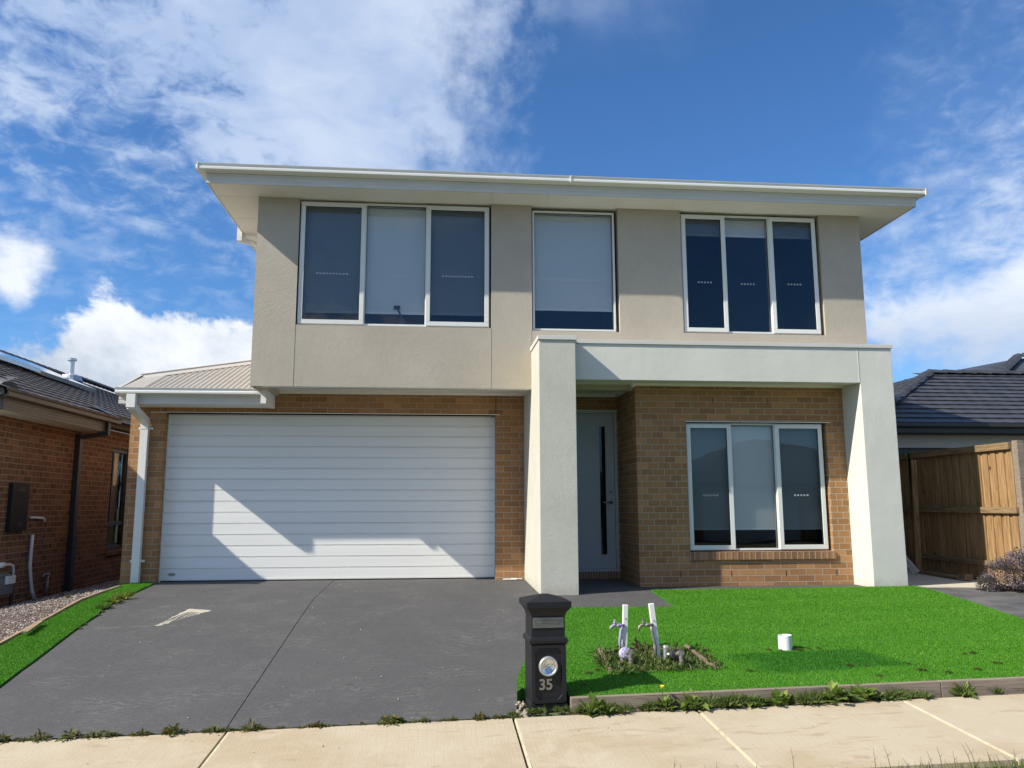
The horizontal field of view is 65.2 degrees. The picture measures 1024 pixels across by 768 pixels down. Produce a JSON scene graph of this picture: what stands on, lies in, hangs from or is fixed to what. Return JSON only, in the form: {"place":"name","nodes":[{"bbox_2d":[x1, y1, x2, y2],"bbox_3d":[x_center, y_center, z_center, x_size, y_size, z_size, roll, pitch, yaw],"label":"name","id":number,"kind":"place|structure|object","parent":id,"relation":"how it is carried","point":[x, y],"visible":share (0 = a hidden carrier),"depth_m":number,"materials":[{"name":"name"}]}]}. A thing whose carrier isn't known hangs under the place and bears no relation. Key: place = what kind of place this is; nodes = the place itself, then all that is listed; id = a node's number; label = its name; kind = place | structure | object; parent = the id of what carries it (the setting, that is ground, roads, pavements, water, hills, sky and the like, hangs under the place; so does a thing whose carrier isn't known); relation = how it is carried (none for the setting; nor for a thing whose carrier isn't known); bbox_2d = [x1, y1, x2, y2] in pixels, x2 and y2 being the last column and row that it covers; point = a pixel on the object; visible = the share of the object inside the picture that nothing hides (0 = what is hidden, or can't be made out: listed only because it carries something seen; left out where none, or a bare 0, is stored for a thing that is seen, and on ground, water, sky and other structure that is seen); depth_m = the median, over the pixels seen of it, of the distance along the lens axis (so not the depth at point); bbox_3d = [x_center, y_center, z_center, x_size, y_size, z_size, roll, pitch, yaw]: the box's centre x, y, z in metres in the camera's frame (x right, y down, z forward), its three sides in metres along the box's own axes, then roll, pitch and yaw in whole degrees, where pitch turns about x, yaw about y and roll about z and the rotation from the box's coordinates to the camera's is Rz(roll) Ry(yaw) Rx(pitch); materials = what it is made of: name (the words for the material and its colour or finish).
{"place":"outdoors","nodes":[
{"label":"outdoors","id":0,"kind":"place"},
{"bbox_2d":[0,578,538,741],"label":"driveway","id":1,"kind":"structure","parent":0,"point":[139,683],"depth_m":7.32,"materials":[{"name":"grey concrete"}]},
{"bbox_2d":[55,727,80,741],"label":"weed","id":2,"kind":"object","parent":1,"relation":"on","point":[74,734],"visible":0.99,"depth_m":5.56,"materials":[{"name":"green plant"}]},
{"bbox_2d":[220,726,233,731],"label":"weed","id":3,"kind":"object","parent":1,"relation":"on","point":[227,729],"visible":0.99,"depth_m":5.68,"materials":[{"name":"green plant"}]},
{"bbox_2d":[506,708,518,715],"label":"weed","id":4,"kind":"object","parent":1,"relation":"on","point":[513,713],"visible":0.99,"depth_m":5.91,"materials":[{"name":"green plant"}]},
{"bbox_2d":[0,0,1023,433],"label":"sky","id":5,"kind":"structure","parent":0,"point":[118,257],"materials":[{"name":"blue"}]},
{"bbox_2d":[225,568,1023,767],"bbox_3d":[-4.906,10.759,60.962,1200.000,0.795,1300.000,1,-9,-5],"label":"ground","id":6,"kind":"structure","parent":0,"point":[549,714],"depth_m":5.98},
{"bbox_2d":[0,616,50,645],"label":"timber edging","id":7,"kind":"object","parent":6,"relation":"on","point":[9,638],"visible":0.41,"depth_m":8.03,"materials":[{"name":"brown wood"}]},
{"bbox_2d":[29,728,52,740],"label":"weed","id":8,"kind":"object","parent":6,"relation":"on","point":[45,737],"visible":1,"depth_m":5.55,"materials":[{"name":"green plant"}]},
{"bbox_2d":[0,579,119,640],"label":"gravel bed","id":9,"kind":"object","parent":6,"relation":"on","point":[19,619],"visible":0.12,"depth_m":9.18,"materials":[{"name":"grey gravel"}]},
{"bbox_2d":[0,350,130,606],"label":"neighbour house","id":10,"kind":"structure","parent":6,"relation":"on","point":[64,450],"depth_m":13.10,"materials":[{"name":"brick"}]},
{"bbox_2d":[106,449,127,548],"bbox_3d":[-7.668,2.211,15.444,0.070,1.880,0.830,1,-9,-5],"label":"window","id":11,"kind":"structure","parent":10,"relation":"in","point":[117,484],"depth_m":15.55,"materials":[{"name":"black glass"}]},
{"bbox_2d":[0,582,152,687],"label":"lawn strip","id":12,"kind":"object","parent":6,"relation":"on","point":[19,654],"visible":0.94,"depth_m":8.07,"materials":[{"name":"green plant"}]},
{"bbox_2d":[21,621,42,632],"bbox_3d":[-4.925,2.494,8.220,0.060,0.068,0.404,2,-9,-11],"label":"timber offcut","id":13,"kind":"object","parent":12,"relation":"on","point":[32,627],"visible":1,"depth_m":8.19,"materials":[{"name":"brown wood"}]},
{"bbox_2d":[95,602,113,608],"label":"weed","id":14,"kind":"object","parent":12,"relation":"on","point":[106,606],"visible":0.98,"depth_m":9.19,"materials":[{"name":"green plant"}]},
{"bbox_2d":[103,591,124,603],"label":"weed","id":15,"kind":"object","parent":12,"relation":"on","point":[116,599],"visible":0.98,"depth_m":9.50,"materials":[{"name":"green plant"}]},
{"bbox_2d":[111,589,135,599],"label":"weed","id":16,"kind":"object","parent":12,"relation":"on","point":[128,595],"visible":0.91,"depth_m":9.74,"materials":[{"name":"green plant"}]},
{"bbox_2d":[48,585,120,617],"bbox_3d":[-5.186,2.708,9.788,0.035,0.276,2.101,1,-9,-7],"label":"timber edging","id":17,"kind":"object","parent":6,"relation":"on","point":[63,609],"visible":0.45,"depth_m":9.49,"materials":[{"name":"brown wood"}]},
{"bbox_2d":[81,731,99,738],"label":"weed","id":18,"kind":"object","parent":6,"relation":"on","point":[95,733],"visible":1,"depth_m":5.57,"materials":[{"name":"green plant"}]},
{"bbox_2d":[136,728,152,735],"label":"weed","id":19,"kind":"object","parent":6,"relation":"on","point":[141,732],"visible":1,"depth_m":5.61,"materials":[{"name":"green plant"}]},
{"bbox_2d":[203,725,220,733],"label":"weed","id":20,"kind":"object","parent":6,"relation":"on","point":[214,727],"visible":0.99,"depth_m":5.65,"materials":[{"name":"green plant"}]},
{"bbox_2d":[240,718,261,731],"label":"weed","id":21,"kind":"object","parent":6,"relation":"on","point":[253,724],"visible":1,"depth_m":5.68,"materials":[{"name":"green plant"}]},
{"bbox_2d":[0,713,523,742],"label":"weed fringe","id":22,"kind":"object","parent":6,"relation":"on","point":[133,734],"visible":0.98,"depth_m":5.70,"materials":[{"name":"green plant"}]},
{"bbox_2d":[381,713,404,725],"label":"weed","id":23,"kind":"object","parent":6,"relation":"on","point":[384,718],"visible":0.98,"depth_m":5.77,"materials":[{"name":"green plant"}]},
{"bbox_2d":[392,716,402,723],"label":"weed","id":24,"kind":"object","parent":6,"relation":"on","point":[401,721],"visible":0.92,"depth_m":5.77,"materials":[{"name":"green plant"}]},
{"bbox_2d":[470,710,487,720],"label":"weed","id":25,"kind":"object","parent":6,"relation":"on","point":[479,715],"visible":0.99,"depth_m":5.84,"materials":[{"name":"green plant"}]},
{"bbox_2d":[490,713,504,718],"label":"weed","id":26,"kind":"object","parent":6,"relation":"on","point":[496,716],"visible":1,"depth_m":5.85,"materials":[{"name":"green plant"}]},
{"bbox_2d":[0,694,1023,767],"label":"footpath","id":27,"kind":"structure","parent":6,"relation":"on","point":[853,734],"depth_m":5.33,"materials":[{"name":"concrete"}]},
{"bbox_2d":[0,732,18,742],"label":"weed","id":28,"kind":"object","parent":27,"relation":"on","point":[6,737],"visible":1,"depth_m":5.54,"materials":[{"name":"green plant"}]},
{"bbox_2d":[96,729,116,737],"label":"weed","id":29,"kind":"object","parent":27,"relation":"on","point":[106,732],"visible":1,"depth_m":5.59,"materials":[{"name":"green plant"}]},
{"bbox_2d":[161,723,188,736],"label":"weed","id":30,"kind":"object","parent":27,"relation":"on","point":[171,728],"visible":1,"depth_m":5.62,"materials":[{"name":"green plant"}]},
{"bbox_2d":[312,721,323,728],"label":"weed","id":31,"kind":"object","parent":27,"relation":"on","point":[317,724],"visible":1,"depth_m":5.72,"materials":[{"name":"green plant"}]},
{"bbox_2d":[418,716,430,722],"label":"weed","id":32,"kind":"object","parent":27,"relation":"on","point":[424,717],"visible":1,"depth_m":5.81,"materials":[{"name":"green plant"}]},
{"bbox_2d":[578,691,612,716],"bbox_3d":[0.640,2.382,5.985,0.287,0.154,0.301,3,-9,-23],"label":"weed","id":33,"kind":"object","parent":27,"relation":"on","point":[593,702],"visible":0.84,"depth_m":5.90,"materials":[{"name":"green plant"}]},
{"bbox_2d":[654,692,675,710],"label":"weed","id":34,"kind":"object","parent":27,"relation":"on","point":[663,703],"visible":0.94,"depth_m":5.99,"materials":[{"name":"green plant"}]},
{"bbox_2d":[679,688,713,710],"bbox_3d":[1.367,2.381,6.019,0.299,0.157,0.282,-3,-9,16],"label":"weed","id":35,"kind":"object","parent":27,"relation":"on","point":[694,703],"visible":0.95,"depth_m":5.95,"materials":[{"name":"green plant"}]},
{"bbox_2d":[115,162,927,594],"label":"house","id":36,"kind":"structure","parent":6,"relation":"on","point":[553,384],"depth_m":11.53,"materials":[{"name":"paint"}]},
{"bbox_2d":[160,416,493,581],"bbox_3d":[-2.678,1.695,11.980,4.832,2.458,0.045,1,-9,-5],"label":"garage door","id":37,"kind":"structure","parent":36,"relation":"in","point":[248,498],"depth_m":11.96,"materials":[{"name":"metal"}]},
{"bbox_2d":[297,201,490,327],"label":"window","id":38,"kind":"structure","parent":36,"relation":"in","point":[361,264],"depth_m":11.48,"materials":[{"name":"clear glass"}]},
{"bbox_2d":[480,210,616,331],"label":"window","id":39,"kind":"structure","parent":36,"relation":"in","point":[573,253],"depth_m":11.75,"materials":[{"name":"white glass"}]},
{"bbox_2d":[576,414,615,568],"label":"front door","id":40,"kind":"structure","parent":36,"relation":"in","point":[595,445],"depth_m":12.21,"materials":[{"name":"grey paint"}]},
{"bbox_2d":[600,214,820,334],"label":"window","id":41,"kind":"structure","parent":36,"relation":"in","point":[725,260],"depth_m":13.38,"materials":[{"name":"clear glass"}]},
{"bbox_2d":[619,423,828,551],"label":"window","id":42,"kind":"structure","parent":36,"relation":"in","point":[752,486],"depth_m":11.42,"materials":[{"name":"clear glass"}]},
{"bbox_2d":[515,701,528,717],"bbox_3d":[0.070,2.460,6.035,0.100,0.060,0.350,1,-9,-5],"label":"mortar rubble","id":43,"kind":"object","parent":6,"relation":"on","point":[521,706],"visible":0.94,"depth_m":6.02,"materials":[{"name":"beige concrete"}]},
{"bbox_2d":[526,708,537,713],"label":"weed","id":44,"kind":"object","parent":6,"relation":"on","point":[528,710],"visible":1,"depth_m":5.95,"materials":[{"name":"green plant"}]},
{"bbox_2d":[536,704,548,712],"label":"weed","id":45,"kind":"object","parent":6,"relation":"on","point":[542,710],"visible":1,"depth_m":5.95,"materials":[{"name":"green plant"}]},
{"bbox_2d":[519,593,571,713],"bbox_3d":[0.258,2.087,6.223,0.349,0.886,0.349,1,-9,-9],"label":"letterbox","id":46,"kind":"object","parent":6,"relation":"on","point":[546,639],"visible":1,"depth_m":6.10,"materials":[{"name":"black paint"}]},
{"bbox_2d":[550,705,564,712],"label":"weed","id":47,"kind":"object","parent":6,"relation":"on","point":[558,709],"visible":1,"depth_m":5.97,"materials":[{"name":"green plant"}]},
{"bbox_2d":[560,705,572,710],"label":"weed","id":48,"kind":"object","parent":6,"relation":"on","point":[567,708],"visible":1,"depth_m":5.98,"materials":[{"name":"green plant"}]},
{"bbox_2d":[575,700,586,712],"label":"weed","id":49,"kind":"object","parent":6,"relation":"on","point":[579,710],"visible":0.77,"depth_m":5.92,"materials":[{"name":"green plant"}]},
{"bbox_2d":[570,690,711,714],"bbox_3d":[0.978,2.445,6.044,1.082,0.215,0.050,1,-9,-5],"label":"sleeper","id":50,"kind":"object","parent":6,"relation":"on","point":[636,700],"visible":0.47,"depth_m":6.03,"materials":[{"name":"grey wood"}]},
{"bbox_2d":[630,637,653,653],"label":"weed","id":51,"kind":"object","parent":6,"relation":"on","point":[635,643],"visible":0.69,"depth_m":7.45,"materials":[{"name":"green plant"}]},
{"bbox_2d":[638,699,661,710],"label":"weed","id":52,"kind":"object","parent":6,"relation":"on","point":[646,708],"visible":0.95,"depth_m":5.97,"materials":[{"name":"green plant"}]},
{"bbox_2d":[699,689,725,708],"bbox_3d":[1.474,2.372,6.009,0.275,0.131,0.246,4,-9,-23],"label":"weed","id":53,"kind":"object","parent":6,"relation":"on","point":[709,699],"visible":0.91,"depth_m":6.01,"materials":[{"name":"green plant"}]},
{"bbox_2d":[715,692,747,707],"bbox_3d":[1.613,2.370,6.059,0.253,0.144,0.268,6,-11,-36],"label":"weed","id":54,"kind":"object","parent":6,"relation":"on","point":[723,703],"visible":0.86,"depth_m":5.99,"materials":[{"name":"green plant"}]},
{"bbox_2d":[732,692,753,706],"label":"weed","id":55,"kind":"object","parent":6,"relation":"on","point":[750,703],"visible":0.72,"depth_m":6.01,"materials":[{"name":"green plant"}]},
{"bbox_2d":[745,694,767,707],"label":"weed","id":56,"kind":"object","parent":6,"relation":"on","point":[751,699],"visible":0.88,"depth_m":6.03,"materials":[{"name":"green plant"}]},
{"bbox_2d":[517,585,1023,705],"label":"lawn","id":57,"kind":"structure","parent":6,"relation":"on","point":[888,633],"depth_m":7.88,"materials":[{"name":"green plant"}]},
{"bbox_2d":[609,604,627,648],"bbox_3d":[1.004,2.309,7.528,0.189,0.448,0.066,1,-9,-5],"label":"tap post","id":58,"kind":"object","parent":57,"relation":"on","point":[623,632],"visible":0.87,"depth_m":7.52,"materials":[{"name":"white wood"}]},
{"bbox_2d":[598,644,718,670],"bbox_3d":[1.255,2.496,7.105,0.935,0.224,0.763,1,-9,-5],"label":"timber bed frame","id":59,"kind":"object","parent":57,"relation":"on","point":[704,659],"visible":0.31,"depth_m":7.26,"materials":[{"name":"brown wood"}]},
{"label":"soil","id":60,"kind":"object","parent":59,"relation":"in","visible":0},
{"bbox_2d":[619,647,633,664],"bbox_3d":[1.002,2.422,7.027,0.109,0.210,0.166,1,-9,-5],"label":"water meter","id":61,"kind":"object","parent":60,"relation":"on","point":[624,652],"visible":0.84,"depth_m":7.02,"materials":[{"name":"white metal"}]},
{"bbox_2d":[638,603,660,657],"bbox_3d":[1.233,2.250,7.203,0.218,0.532,0.066,1,-9,-5],"label":"tap post","id":62,"kind":"object","parent":60,"relation":"on","point":[652,624],"visible":0.85,"depth_m":7.19,"materials":[{"name":"white wood"}]},
{"bbox_2d":[588,640,725,674],"bbox_3d":[1.266,2.452,7.107,1.195,0.233,0.946,1,-9,-5],"label":"ground cover","id":63,"kind":"object","parent":60,"relation":"on","point":[646,661],"visible":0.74,"depth_m":7.00,"materials":[{"name":"green plant"}]},
{"bbox_2d":[663,645,683,664],"bbox_3d":[1.431,2.412,7.003,0.108,0.226,0.219,7,-11,-39],"label":"water meter","id":64,"kind":"object","parent":60,"relation":"on","point":[675,654],"visible":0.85,"depth_m":6.99,"materials":[{"name":"grey metal"}]},
{"bbox_2d":[778,634,791,650],"bbox_3d":[2.549,2.434,7.465,0.124,0.184,0.124,1,-9,-5],"label":"drain pipe","id":65,"kind":"object","parent":57,"relation":"on","point":[785,641],"visible":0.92,"depth_m":7.42,"materials":[{"name":"plastic"}]},
{"bbox_2d":[765,689,790,705],"bbox_3d":[1.997,2.378,6.100,0.253,0.135,0.265,-8,-12,43],"label":"weed","id":66,"kind":"object","parent":6,"relation":"on","point":[776,693],"visible":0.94,"depth_m":6.07,"materials":[{"name":"green plant"}]},
{"bbox_2d":[568,683,1023,715],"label":"weed fringe","id":67,"kind":"object","parent":6,"relation":"on","point":[816,698],"visible":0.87,"depth_m":6.04,"materials":[{"name":"green plant"}]},
{"bbox_2d":[791,693,811,702],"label":"weed","id":68,"kind":"object","parent":6,"relation":"on","point":[799,697],"visible":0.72,"depth_m":6.08,"materials":[{"name":"green plant"}]},
{"bbox_2d":[711,680,940,707],"bbox_3d":[2.437,2.435,6.184,1.832,0.229,0.050,1,-9,-5],"label":"sleeper","id":69,"kind":"object","parent":6,"relation":"on","point":[932,686],"visible":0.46,"depth_m":6.19,"materials":[{"name":"grey wood"}]},
{"bbox_2d":[821,680,852,702],"bbox_3d":[2.435,2.363,6.112,0.337,0.176,0.317,-1,-9,7],"label":"weed","id":70,"kind":"object","parent":6,"relation":"on","point":[833,687],"visible":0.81,"depth_m":6.07,"materials":[{"name":"green plant"}]},
{"bbox_2d":[847,680,883,699],"bbox_3d":[2.698,2.369,6.173,0.276,0.143,0.214,-8,-11,41],"label":"weed","id":71,"kind":"object","parent":6,"relation":"on","point":[865,693],"visible":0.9,"depth_m":6.14,"materials":[{"name":"green plant"}]},
{"bbox_2d":[882,689,899,699],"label":"weed","id":72,"kind":"object","parent":6,"relation":"on","point":[891,694],"visible":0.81,"depth_m":6.13,"materials":[{"name":"green plant"}]},
{"bbox_2d":[904,687,922,696],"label":"weed","id":73,"kind":"object","parent":6,"relation":"on","point":[912,693],"visible":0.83,"depth_m":6.20,"materials":[{"name":"green plant"}]},
{"bbox_2d":[824,754,1023,767],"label":"nature strip","id":74,"kind":"object","parent":6,"relation":"on","point":[1015,765],"visible":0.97,"depth_m":4.81,"materials":[{"name":"green plant"}]},
{"bbox_2d":[893,353,1023,453],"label":"neighbour house","id":75,"kind":"structure","parent":6,"relation":"on","point":[935,409],"depth_m":16.58,"materials":[{"name":"tile"}]},
{"bbox_2d":[898,448,948,453],"bbox_3d":[9.998,2.409,15.972,5.250,2.240,0.050,1,-9,-5],"label":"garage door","id":76,"kind":"structure","parent":75,"relation":"in","point":[900,450],"depth_m":15.92,"materials":[{"name":"grey"}]},
{"bbox_2d":[899,440,1023,584],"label":"timber fence","id":77,"kind":"object","parent":6,"relation":"on","point":[971,507],"visible":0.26,"depth_m":11.84,"materials":[{"name":"brown wood"}]},
{"bbox_2d":[952,681,974,696],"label":"weed","id":78,"kind":"object","parent":6,"relation":"on","point":[964,693],"visible":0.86,"depth_m":6.24,"materials":[{"name":"green plant"}]},
{"bbox_2d":[937,676,1023,697],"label":"sleeper","id":79,"kind":"object","parent":6,"relation":"on","point":[1013,685],"visible":0.53,"depth_m":6.29,"materials":[{"name":"grey wood"}]},
{"bbox_2d":[987,685,1006,692],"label":"weed","id":80,"kind":"object","parent":6,"relation":"on","point":[997,690],"visible":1,"depth_m":6.26,"materials":[{"name":"green plant"}]},
{"bbox_2d":[974,546,1023,592],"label":"flowering shrub","id":81,"kind":"object","parent":6,"relation":"on","point":[989,580],"visible":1,"depth_m":10.30,"materials":[{"name":"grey plant"}]},
{"bbox_2d":[557,578,862,607],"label":"porch path","id":82,"kind":"structure","parent":0,"point":[603,592],"depth_m":10.27,"materials":[{"name":"grey concrete"}]},
{"bbox_2d":[907,570,1021,587],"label":"side path","id":83,"kind":"structure","parent":0,"point":[925,580],"depth_m":11.25,"materials":[{"name":"grey concrete"}]},
{"bbox_2d":[906,556,918,573],"bbox_3d":[6.014,2.515,12.733,0.049,0.987,0.854,7,-11,-38],"label":"leaning plank","id":84,"kind":"object","parent":83,"relation":"on","point":[912,568],"visible":0.29,"depth_m":12.42,"materials":[{"name":"grey wood"}]},
{"bbox_2d":[910,459,921,570],"bbox_3d":[6.482,2.104,12.835,0.081,1.788,0.244,-9,-12,44],"label":"timber batten","id":85,"kind":"object","parent":83,"relation":"on","point":[916,521],"visible":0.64,"depth_m":12.82,"materials":[{"name":"brown wood"}]},
{"bbox_2d":[918,571,959,578],"bbox_3d":[6.435,2.871,12.054,0.100,0.039,0.960,1,-9,-5],"label":"timber offcut","id":86,"kind":"object","parent":83,"relation":"on","point":[940,574],"visible":0.86,"depth_m":11.99,"materials":[{"name":"brown wood"}]},
{"bbox_2d":[959,574,972,579],"bbox_3d":[6.519,2.767,11.488,0.120,0.074,0.120,1,-9,-5],"label":"timber offcut","id":87,"kind":"object","parent":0,"point":[966,576],"visible":1,"depth_m":11.43,"materials":[{"name":"brown wood"}]},
{"bbox_2d":[927,588,1023,618],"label":"neighbour driveway","id":88,"kind":"structure","parent":0,"point":[1009,602],"depth_m":9.87,"materials":[{"name":"grey concrete"}]}
]}

